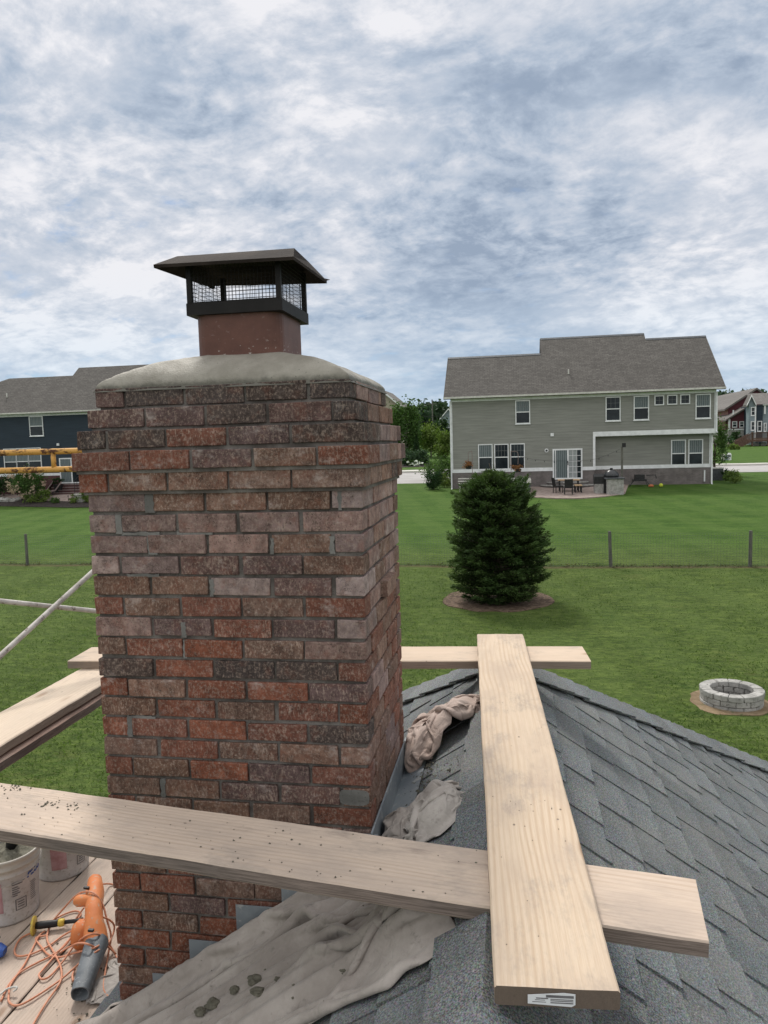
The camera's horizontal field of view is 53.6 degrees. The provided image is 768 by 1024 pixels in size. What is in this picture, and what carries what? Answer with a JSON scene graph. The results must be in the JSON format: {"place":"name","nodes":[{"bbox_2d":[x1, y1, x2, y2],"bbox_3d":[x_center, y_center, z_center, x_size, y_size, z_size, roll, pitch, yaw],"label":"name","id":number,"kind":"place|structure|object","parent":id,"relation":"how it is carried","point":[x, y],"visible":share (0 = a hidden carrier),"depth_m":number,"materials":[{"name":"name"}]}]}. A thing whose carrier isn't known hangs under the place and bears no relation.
{"place":"outdoors","nodes":[
{"label":"outdoors","id":0,"kind":"place"},
{"bbox_2d":[0,494,72,500],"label":"stone patio","id":1,"kind":"structure","parent":0,"point":[63,497],"depth_m":62.91,"materials":[{"name":"stone"}]},
{"bbox_2d":[52,477,64,492],"bbox_3d":[-27.470,-2.160,64.088,1.075,1.589,0.808,-4,6,-27],"label":"shrub","id":2,"kind":"object","parent":1,"relation":"on","point":[59,479],"visible":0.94,"depth_m":63.89,"materials":[{"name":"green plant"}]},
{"bbox_2d":[49,484,79,494],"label":"porch steps","id":3,"kind":"structure","parent":1,"relation":"on","point":[67,488],"depth_m":63.85,"materials":[{"name":"concrete"}]},
{"bbox_2d":[0,857,95,947],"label":"deck plank","id":4,"kind":"object","parent":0,"point":[50,893],"visible":0.09,"depth_m":3.79,"materials":[{"name":"brown wood"}]},
{"bbox_2d":[0,937,6,957],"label":"spring clamp","id":5,"kind":"object","parent":4,"relation":"on","point":[3,949],"visible":1,"depth_m":3.37,"materials":[{"name":"blue plastic"}]},
{"bbox_2d":[0,842,40,927],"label":"bucket","id":6,"kind":"object","parent":4,"relation":"on","point":[19,889],"visible":0.88,"depth_m":3.61,"materials":[{"name":"plastic"}]},
{"bbox_2d":[0,843,34,862],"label":"mortar mix","id":7,"kind":"object","parent":6,"relation":"in","point":[7,854],"visible":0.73,"depth_m":3.69,"materials":[{"name":"concrete"}]},
{"bbox_2d":[6,843,16,849],"bbox_3d":[-1.831,1.584,3.753,0.062,0.216,0.094,1,6,25],"label":"tool handle","id":8,"kind":"object","parent":7,"relation":"in","point":[11,846],"depth_m":3.72,"materials":[{"name":"black plastic"}]},
{"bbox_2d":[39,849,88,881],"bbox_3d":[-1.732,1.767,4.072,0.316,0.298,0.316,-1,5,10],"label":"bucket","id":9,"kind":"object","parent":4,"relation":"on","point":[55,866],"visible":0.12,"depth_m":3.96,"materials":[{"name":"plastic"}]},
{"bbox_2d":[0,693,104,771],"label":"plank","id":10,"kind":"object","parent":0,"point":[10,757],"visible":0.14,"depth_m":2.98,"materials":[{"name":"brown wood"}]},
{"bbox_2d":[0,668,102,755],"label":"plank","id":11,"kind":"object","parent":10,"relation":"on","point":[27,718],"visible":0.56,"depth_m":3.13,"materials":[{"name":"brown wood"}]},
{"bbox_2d":[67,646,590,668],"bbox_3d":[-0.284,0.700,3.654,2.463,0.039,0.252,-1,5,6],"label":"plank","id":12,"kind":"object","parent":11,"relation":"on","point":[540,657],"visible":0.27,"depth_m":3.53,"materials":[{"name":"brown wood"}]},
{"bbox_2d":[0,858,115,1023],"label":"deck plank","id":13,"kind":"object","parent":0,"point":[26,981],"visible":0.25,"depth_m":3.46,"materials":[{"name":"brown wood"}]},
{"bbox_2d":[0,986,17,994],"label":"steel hook","id":14,"kind":"object","parent":13,"relation":"on","point":[8,988],"visible":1,"depth_m":3.14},
{"bbox_2d":[30,916,83,935],"bbox_3d":[-1.531,1.928,3.564,0.226,0.085,0.086,-3,5,-10],"label":"chisel","id":15,"kind":"object","parent":13,"relation":"on","point":[35,925],"visible":0.94,"depth_m":3.55,"materials":[{"name":"yellow plastic"}]},
{"bbox_2d":[0,883,116,1023],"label":"extension cord","id":16,"kind":"object","parent":13,"relation":"on","point":[60,950],"visible":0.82,"depth_m":3.35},
{"bbox_2d":[2,896,117,1023],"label":"deck plank","id":17,"kind":"object","parent":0,"point":[61,1000],"visible":0.09,"depth_m":3.10,"materials":[{"name":"brown wood"}]},
{"bbox_2d":[70,874,108,1000],"bbox_3d":[-1.319,1.861,3.394,0.157,0.209,0.683,-4,6,-22],"label":"leaf blower","id":18,"kind":"object","parent":17,"relation":"on","point":[89,964],"visible":0.98,"depth_m":3.34,"materials":[{"name":"orange plastic"}]},
{"bbox_2d":[86,944,120,1003],"bbox_3d":[-1.122,1.950,3.346,0.179,0.015,0.589,-1,5,10],"label":"drop cloth","id":19,"kind":"object","parent":17,"relation":"on","point":[97,993],"visible":0.28,"depth_m":3.17,"materials":[{"name":"fabric"}]},
{"bbox_2d":[1,721,551,1020],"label":"mortar crumbs","id":20,"kind":"object","parent":17,"relation":"on","point":[417,791],"visible":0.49,"depth_m":2.31,"materials":[{"name":"concrete"}]},
{"bbox_2d":[0,426,767,797],"bbox_3d":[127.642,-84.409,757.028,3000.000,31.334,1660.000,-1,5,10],"label":"lawn","id":21,"kind":"structure","parent":0,"point":[722,512],"depth_m":22.13,"materials":[{"name":"green plant"}]},
{"bbox_2d":[0,474,17,495],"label":"shrub","id":22,"kind":"object","parent":21,"relation":"on","point":[2,486],"visible":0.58,"depth_m":63.72,"materials":[{"name":"green plant"}]},
{"bbox_2d":[0,448,81,473],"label":"scaffold frame","id":23,"kind":"object","parent":21,"relation":"on","point":[54,467],"visible":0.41,"depth_m":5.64,"materials":[{"name":"yellow paint"}]},
{"bbox_2d":[0,499,88,507],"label":"mulch bed","id":24,"kind":"object","parent":21,"relation":"on","point":[60,504],"visible":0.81,"depth_m":60.56,"materials":[{"name":"soil"}]},
{"bbox_2d":[6,463,51,499],"bbox_3d":[-29.110,-2.435,62.122,3.689,3.176,3.984,-1,5,10],"label":"hydrangea tree","id":25,"kind":"object","parent":24,"relation":"on","point":[23,483],"visible":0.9,"depth_m":61.41,"materials":[{"name":"green plant"}]},
{"bbox_2d":[22,493,39,502],"bbox_3d":[-28.472,-1.095,61.397,1.383,0.941,1.613,-1,5,10],"label":"shrub","id":26,"kind":"object","parent":24,"relation":"on","point":[32,498],"visible":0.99,"depth_m":61.13,"materials":[{"name":"green plant"}]},
{"bbox_2d":[34,488,51,502],"bbox_3d":[-27.588,-1.282,61.444,1.345,1.312,1.455,-2,5,-9],"label":"shrub","id":27,"kind":"object","parent":24,"relation":"on","point":[44,494],"visible":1,"depth_m":61.26,"materials":[{"name":"green plant"}]},
{"bbox_2d":[79,493,88,502],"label":"shrub","id":28,"kind":"object","parent":24,"relation":"on","point":[85,497],"visible":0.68,"depth_m":60.13,"materials":[{"name":"green plant"}]},
{"bbox_2d":[0,364,148,493],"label":"navy house","id":29,"kind":"structure","parent":21,"relation":"on","point":[43,412],"depth_m":65.06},
{"bbox_2d":[3,449,17,474],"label":"window","id":30,"kind":"structure","parent":29,"relation":"in","point":[9,461],"depth_m":65.42,"materials":[{"name":"glass"}]},
{"bbox_2d":[15,448,29,473],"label":"window","id":31,"kind":"structure","parent":29,"relation":"in","point":[21,461],"depth_m":65.22,"materials":[{"name":"glass"}]},
{"bbox_2d":[27,448,41,466],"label":"window","id":32,"kind":"structure","parent":29,"relation":"in","point":[34,460],"depth_m":65.01,"materials":[{"name":"glass"}]},
{"bbox_2d":[29,416,43,436],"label":"window","id":33,"kind":"structure","parent":29,"relation":"in","point":[36,428],"depth_m":64.69,"materials":[{"name":"glass"}]},
{"bbox_2d":[59,458,78,483],"bbox_3d":[-26.538,-3.522,64.551,2.198,2.162,0.090,-1,5,10],"label":"sliding door","id":34,"kind":"structure","parent":29,"relation":"in","point":[69,477],"depth_m":64.60,"materials":[{"name":"white paint"}]},
{"bbox_2d":[0,530,767,566],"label":"wire fence","id":35,"kind":"object","parent":21,"relation":"on","point":[610,548],"visible":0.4,"depth_m":26.79,"materials":[{"name":"metal"}]},
{"bbox_2d":[1,561,767,568],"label":"dry grass","id":36,"kind":"structure","parent":21,"relation":"on","point":[456,565],"depth_m":26.82,"materials":[{"name":"plant"}]},
{"bbox_2d":[385,391,408,441],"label":"tan house","id":37,"kind":"structure","parent":21,"relation":"on","point":[390,397],"depth_m":128.34,"materials":[{"name":"white paint"}]},
{"bbox_2d":[389,394,424,450],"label":"leafy tree","id":38,"kind":"object","parent":21,"relation":"on","point":[405,415],"visible":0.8,"depth_m":97.56,"materials":[{"name":"green plant"}]},
{"bbox_2d":[402,463,429,467],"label":"mulch bed","id":39,"kind":"object","parent":21,"relation":"on","point":[403,466],"visible":0.2,"depth_m":90.17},
{"bbox_2d":[402,449,416,464],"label":"shrub","id":40,"kind":"object","parent":39,"relation":"on","point":[409,454],"visible":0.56,"depth_m":91.28,"materials":[{"name":"green plant"}]},
{"bbox_2d":[405,459,423,465],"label":"flowering plant","id":41,"kind":"object","parent":39,"relation":"on","point":[409,462],"visible":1,"depth_m":90.26,"materials":[{"name":"white plant"}]},
{"bbox_2d":[412,447,431,464],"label":"shrub","id":42,"kind":"object","parent":39,"relation":"on","point":[420,454],"visible":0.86,"depth_m":91.20,"materials":[{"name":"green plant"}]},
{"bbox_2d":[413,435,419,459],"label":"arborvitae","id":43,"kind":"object","parent":21,"relation":"on","point":[416,444],"visible":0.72,"depth_m":96.34,"materials":[{"name":"green plant"}]},
{"bbox_2d":[90,669,767,1023],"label":"roof","id":44,"kind":"structure","parent":21,"relation":"on","point":[645,791],"depth_m":2.69,"materials":[{"name":"asphalt"}]},
{"bbox_2d":[0,569,95,658],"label":"cross brace","id":45,"kind":"object","parent":44,"relation":"attached to","point":[57,605],"visible":0.59,"depth_m":3.48,"materials":[{"name":"metal"}]},
{"bbox_2d":[71,248,404,999],"bbox_3d":[-0.436,0.520,2.796,0.968,2.826,0.789,-1,5,10],"label":"chimney","id":46,"kind":"object","parent":44,"relation":"on","point":[239,478],"visible":0.85,"depth_m":2.43,"materials":[{"name":"brick"}]},
{"bbox_2d":[76,891,455,1023],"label":"drop cloth","id":47,"kind":"object","parent":44,"relation":"on","point":[309,945],"visible":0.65,"depth_m":2.04,"materials":[{"name":"fabric"}]},
{"bbox_2d":[194,1006,205,1016],"bbox_3d":[-0.509,1.381,2.097,0.036,0.020,0.032,-1,5,10],"label":"mortar lump","id":48,"kind":"object","parent":47,"relation":"on","point":[199,1011],"visible":1,"depth_m":2.09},
{"bbox_2d":[204,997,219,1009],"bbox_3d":[-0.478,1.376,2.125,0.048,0.026,0.040,-1,5,10],"label":"mortar lump","id":49,"kind":"object","parent":47,"relation":"on","point":[212,1003],"visible":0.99,"depth_m":2.12,"materials":[{"name":"concrete"}]},
{"bbox_2d":[229,985,239,994],"bbox_3d":[-0.416,1.330,2.116,0.032,0.017,0.028,-1,5,10],"label":"mortar lump","id":50,"kind":"object","parent":47,"relation":"on","point":[233,989],"visible":1,"depth_m":2.11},
{"bbox_2d":[247,974,261,986],"bbox_3d":[-0.357,1.291,2.095,0.047,0.023,0.037,-1,5,10],"label":"mortar lump","id":51,"kind":"object","parent":47,"relation":"on","point":[253,979],"visible":0.97,"depth_m":2.09,"materials":[{"name":"concrete"}]},
{"bbox_2d":[250,986,263,996],"bbox_3d":[-0.331,1.247,1.975,0.039,0.021,0.033,-1,5,10],"label":"mortar lump","id":52,"kind":"object","parent":47,"relation":"on","point":[256,991],"visible":1,"depth_m":1.97,"materials":[{"name":"concrete"}]},
{"bbox_2d":[0,783,708,957],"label":"plank","id":53,"kind":"object","parent":44,"relation":"on","point":[653,911],"visible":0.9,"depth_m":1.90,"materials":[{"name":"brown wood"}]},
{"bbox_2d":[477,634,619,1010],"bbox_3d":[0.446,0.758,2.578,0.229,0.040,2.402,-1,6,6],"label":"plank","id":54,"kind":"object","parent":53,"relation":"on","point":[554,952],"visible":1,"depth_m":1.79,"materials":[{"name":"brown wood"}]},
{"bbox_2d":[382,806,409,838],"bbox_3d":[0.073,1.033,2.512,0.157,0.112,0.227,-1,5,10],"label":"drop cloth","id":55,"kind":"object","parent":44,"relation":"on","point":[394,822],"visible":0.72,"depth_m":2.47,"materials":[{"name":"fabric"}]},
{"bbox_2d":[403,779,463,841],"bbox_3d":[0.158,0.964,2.438,0.236,0.196,0.348,-3,5,-13],"label":"drop cloth","id":56,"kind":"object","parent":44,"relation":"on","point":[434,806],"visible":0.94,"depth_m":2.35,"materials":[{"name":"fabric"}]},
{"bbox_2d":[404,694,480,772],"bbox_3d":[0.268,0.882,3.165,0.341,0.246,0.466,-1,5,10],"label":"drop cloth","id":57,"kind":"object","parent":44,"relation":"on","point":[424,737],"visible":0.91,"depth_m":3.04,"materials":[{"name":"fabric"}]},
{"bbox_2d":[419,419,441,456],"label":"leafy tree","id":58,"kind":"object","parent":21,"relation":"on","point":[429,433],"visible":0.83,"depth_m":105.19,"materials":[{"name":"green plant"}]},
{"bbox_2d":[415,460,450,477],"bbox_3d":[4.569,-3.428,64.466,3.752,2.036,3.378,-1,5,10],"label":"shrub","id":59,"kind":"object","parent":21,"relation":"on","point":[430,464],"visible":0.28,"depth_m":63.86,"materials":[{"name":"green plant"}]},
{"bbox_2d":[423,468,444,489],"bbox_3d":[3.438,-2.197,52.192,1.530,1.807,1.614,-1,5,10],"label":"shrub","id":60,"kind":"object","parent":21,"relation":"on","point":[434,481],"visible":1,"depth_m":52.00,"materials":[{"name":"green plant"}]},
{"bbox_2d":[431,428,449,457],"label":"leafy tree","id":61,"kind":"object","parent":21,"relation":"on","point":[444,441],"visible":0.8,"depth_m":101.49,"materials":[{"name":"green plant"}]},
{"bbox_2d":[430,453,450,480],"bbox_3d":[4.551,-3.104,57.144,2.057,2.714,2.571,-3,5,-12],"label":"shrub","id":62,"kind":"object","parent":21,"relation":"on","point":[443,463],"visible":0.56,"depth_m":56.84,"materials":[{"name":"green plant"}]},
{"bbox_2d":[431,416,449,432],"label":"leafy tree","id":63,"kind":"object","parent":21,"relation":"on","point":[443,422],"visible":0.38,"depth_m":151.34,"materials":[{"name":"green plant"}]},
{"bbox_2d":[438,409,449,429],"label":"gabled house","id":64,"kind":"structure","parent":21,"relation":"on","point":[447,413],"depth_m":205.78,"materials":[{"name":"white paint"}]},
{"bbox_2d":[440,473,450,487],"bbox_3d":[4.238,-2.250,53.876,1.476,1.275,1.365,1,6,25],"label":"shrub","id":65,"kind":"object","parent":21,"relation":"on","point":[447,482],"visible":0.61,"depth_m":53.62,"materials":[{"name":"green plant"}]},
{"bbox_2d":[462,451,473,477],"bbox_3d":[5.464,-2.615,49.455,0.763,2.764,0.958,-1,5,10],"label":"hanging planter","id":66,"kind":"object","parent":21,"relation":"on","point":[468,464],"visible":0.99,"depth_m":49.29,"materials":[{"name":"orange metal"}]},
{"bbox_2d":[443,591,554,611],"bbox_3d":[3.306,2.578,21.953,3.168,0.120,3.224,-1,5,10],"label":"mulch ring","id":67,"kind":"object","parent":21,"relation":"on","point":[540,600],"visible":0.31,"depth_m":21.22,"materials":[{"name":"soil"}]},
{"bbox_2d":[445,464,555,604],"bbox_3d":[3.300,0.640,21.549,3.136,4.053,3.057,-1,5,10],"label":"spruce tree","id":68,"kind":"object","parent":67,"relation":"on","point":[501,542],"visible":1,"depth_m":20.97,"materials":[{"name":"green plant"}]},
{"bbox_2d":[443,333,725,488],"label":"grey house","id":69,"kind":"structure","parent":21,"relation":"on","point":[556,404],"depth_m":50.89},
{"bbox_2d":[478,444,492,470],"bbox_3d":[6.906,-3.714,51.690,0.974,1.794,0.095,-1,5,10],"label":"window","id":70,"kind":"structure","parent":69,"relation":"in","point":[485,451],"depth_m":51.68,"materials":[{"name":"glass"}]},
{"bbox_2d":[494,444,508,470],"bbox_3d":[7.967,-3.718,51.509,0.964,1.788,0.095,-1,5,10],"label":"window","id":71,"kind":"structure","parent":69,"relation":"in","point":[501,451],"depth_m":51.49,"materials":[{"name":"glass"}]},
{"bbox_2d":[510,443,524,469],"bbox_3d":[9.030,-3.730,51.326,0.971,1.798,0.095,-1,5,10],"label":"window","id":72,"kind":"structure","parent":69,"relation":"in","point":[519,447],"depth_m":51.30,"materials":[{"name":"glass"}]},
{"bbox_2d":[515,400,529,424],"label":"window","id":73,"kind":"structure","parent":69,"relation":"in","point":[522,407],"depth_m":50.98,"materials":[{"name":"glass"}]},
{"bbox_2d":[553,448,582,479],"bbox_3d":[12.277,-3.213,50.805,1.943,2.045,0.130,-1,5,10],"label":"sliding door","id":74,"kind":"structure","parent":69,"relation":"in","point":[562,469],"depth_m":50.80,"materials":[{"name":"white paint"}]},
{"bbox_2d":[605,396,620,421],"bbox_3d":[15.077,-6.762,49.985,1.014,1.634,0.125,-1,5,10],"label":"window","id":75,"kind":"structure","parent":69,"relation":"in","point":[612,404],"depth_m":49.99,"materials":[{"name":"glass"}]},
{"bbox_2d":[633,395,649,420],"bbox_3d":[16.835,-6.786,49.683,1.029,1.623,0.125,-1,5,10],"label":"window","id":76,"kind":"structure","parent":69,"relation":"in","point":[641,403],"depth_m":49.69,"materials":[{"name":"glass"}]},
{"bbox_2d":[654,395,663,404],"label":"window","id":77,"kind":"structure","parent":69,"relation":"in","point":[658,399],"depth_m":49.46,"materials":[{"name":"white paint"}]},
{"bbox_2d":[667,395,676,404],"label":"window","id":78,"kind":"structure","parent":69,"relation":"in","point":[671,399],"depth_m":49.32,"materials":[{"name":"white paint"}]},
{"bbox_2d":[671,440,685,467],"bbox_3d":[19.443,-3.861,50.169,0.931,1.822,0.095,-1,5,10],"label":"window","id":79,"kind":"structure","parent":69,"relation":"in","point":[678,447],"depth_m":50.15,"materials":[{"name":"glass"}]},
{"bbox_2d":[680,394,689,403],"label":"window","id":80,"kind":"structure","parent":69,"relation":"in","point":[684,398],"depth_m":49.18,"materials":[{"name":"glass"}]},
{"bbox_2d":[688,439,702,466],"bbox_3d":[20.507,-3.880,49.985,0.921,1.816,0.095,-1,5,10],"label":"window","id":81,"kind":"structure","parent":69,"relation":"in","point":[695,446],"depth_m":49.97,"materials":[{"name":"glass"}]},
{"bbox_2d":[695,394,710,419],"bbox_3d":[20.607,-6.802,49.038,0.993,1.619,0.125,-1,5,10],"label":"window","id":82,"kind":"structure","parent":69,"relation":"in","point":[702,401],"depth_m":49.04,"materials":[{"name":"glass"}]},
{"bbox_2d":[402,464,767,472],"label":"kerb","id":83,"kind":"structure","parent":21,"relation":"on","point":[717,465],"depth_m":74.47,"materials":[{"name":"concrete"}]},
{"bbox_2d":[413,388,766,427],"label":"woods","id":84,"kind":"object","parent":21,"relation":"on","point":[440,408],"visible":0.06,"depth_m":288.63,"materials":[{"name":"plant"}]},
{"bbox_2d":[629,474,656,486],"bbox_3d":[16.825,-1.992,49.571,1.870,0.908,0.520,-1,5,10],"label":"portable grill","id":85,"kind":"object","parent":21,"relation":"on","point":[639,477],"visible":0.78,"depth_m":49.39,"materials":[{"name":"black metal"}]},
{"bbox_2d":[712,467,723,479],"bbox_3d":[23.271,-2.672,53.248,0.860,0.900,0.860,-1,5,10],"label":"air conditioner","id":86,"kind":"object","parent":21,"relation":"on","point":[717,471],"visible":0.64,"depth_m":52.85,"materials":[{"name":"grey metal"}]},
{"bbox_2d":[713,413,731,466],"bbox_3d":[25.583,-5.252,58.275,2.020,5.184,2.632,1,6,30],"label":"leafy tree","id":87,"kind":"object","parent":21,"relation":"on","point":[720,436],"visible":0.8,"depth_m":57.90,"materials":[{"name":"green plant"}]},
{"bbox_2d":[690,690,767,715],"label":"dirt ring","id":88,"kind":"object","parent":21,"relation":"on","point":[696,701],"visible":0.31,"depth_m":12.67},
{"bbox_2d":[699,679,764,711],"bbox_3d":[5.980,3.165,13.061,1.027,0.295,1.044,-1,5,10],"label":"fire pit","id":89,"kind":"object","parent":88,"relation":"on","point":[735,695],"visible":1,"depth_m":12.83,"materials":[{"name":"grey stone"}]},
{"bbox_2d":[719,468,744,482],"bbox_3d":[22.951,-2.330,49.930,1.289,1.089,1.385,-2,5,-2],"label":"shrub","id":90,"kind":"object","parent":21,"relation":"on","point":[736,478],"visible":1,"depth_m":49.79,"materials":[{"name":"green plant"}]},
{"bbox_2d":[725,443,740,449],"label":"shrub","id":91,"kind":"object","parent":21,"relation":"on","point":[732,446],"visible":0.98,"depth_m":114.18,"materials":[{"name":"green plant"}]},
{"bbox_2d":[728,429,741,439],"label":"shrub","id":92,"kind":"object","parent":21,"relation":"on","point":[735,435],"visible":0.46,"depth_m":131.19,"materials":[{"name":"green plant"}]},
{"bbox_2d":[713,388,763,443],"bbox_3d":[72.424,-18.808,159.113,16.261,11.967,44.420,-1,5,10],"label":"maroon house","id":93,"kind":"structure","parent":21,"relation":"on","point":[730,409],"depth_m":141.65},
{"bbox_2d":[733,432,767,446],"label":"wooden deck","id":94,"kind":"structure","parent":21,"relation":"on","point":[754,439],"depth_m":124.51,"materials":[{"name":"brown wood"}]},
{"bbox_2d":[741,393,767,444],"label":"blue grey house","id":95,"kind":"structure","parent":21,"relation":"on","point":[755,418],"depth_m":131.62,"materials":[{"name":"blue"}]},
{"bbox_2d":[757,421,761,431],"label":"window","id":96,"kind":"structure","parent":95,"relation":"in","point":[759,423],"depth_m":131.61,"materials":[{"name":"white paint"}]},
{"bbox_2d":[0,0,767,406],"label":"sky","id":97,"kind":"structure","parent":0,"point":[465,178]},
{"bbox_2d":[397,478,449,483],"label":"driveway","id":98,"kind":"structure","parent":0,"point":[410,481],"depth_m":63.08,"materials":[{"name":"concrete"}]},
{"bbox_2d":[530,484,628,498],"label":"patio","id":99,"kind":"structure","parent":0,"point":[548,493],"depth_m":46.95,"materials":[{"name":"concrete"}]},
{"bbox_2d":[510,451,522,471],"bbox_3d":[8.587,-2.639,49.083,0.779,2.681,0.919,-5,6,-31],"label":"hanging planter","id":100,"kind":"object","parent":99,"relation":"on","point":[517,468],"visible":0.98,"depth_m":48.96,"materials":[{"name":"black metal"}]},
{"bbox_2d":[551,478,562,492],"bbox_3d":[10.839,-1.680,47.554,0.590,0.950,0.510,-2,5,-9],"label":"patio chair","id":101,"kind":"object","parent":99,"relation":"on","point":[553,482],"visible":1,"depth_m":47.45,"materials":[{"name":"black metal"}]},
{"bbox_2d":[540,481,593,487],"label":"door steps","id":102,"kind":"structure","parent":99,"relation":"on","point":[583,483],"depth_m":50.26,"materials":[{"name":"brick"}]},
{"bbox_2d":[564,479,572,494],"bbox_3d":[11.294,-1.545,46.484,0.510,0.950,0.590,-1,5,10],"label":"patio chair","id":103,"kind":"object","parent":99,"relation":"on","point":[568,483],"visible":1,"depth_m":46.23,"materials":[{"name":"black metal"}]},
{"bbox_2d":[593,474,605,492],"bbox_3d":[13.291,-1.771,46.723,0.750,1.170,0.720,-1,5,10],"label":"gas grill","id":104,"kind":"object","parent":99,"relation":"on","point":[598,479],"visible":0.94,"depth_m":46.49,"materials":[{"name":"black metal"}]},
{"bbox_2d":[594,476,624,494],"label":"grill island","id":105,"kind":"structure","parent":99,"relation":"on","point":[614,485],"depth_m":45.76,"materials":[{"name":"grey stone"}]},
{"bbox_2d":[604,468,618,477],"bbox_3d":[13.895,-2.394,46.417,0.920,0.590,0.911,-1,5,10],"label":"dome cooker","id":106,"kind":"object","parent":105,"relation":"on","point":[611,473],"visible":1,"depth_m":46.11,"materials":[{"name":"grey metal"}]},
{"bbox_2d":[621,443,625,476],"bbox_3d":[15.442,-2.877,48.998,0.280,3.133,0.240,-1,5,10],"label":"light post","id":107,"kind":"object","parent":99,"relation":"on","point":[623,444],"visible":0.82,"depth_m":48.92,"materials":[{"name":"black metal"}]},
{"bbox_2d":[398,465,767,478],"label":"road","id":108,"kind":"structure","parent":0,"point":[758,468],"depth_m":70.03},
{"bbox_2d":[402,463,767,471],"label":"pavement","id":109,"kind":"structure","parent":0,"point":[716,464],"depth_m":78.43,"materials":[{"name":"concrete"}]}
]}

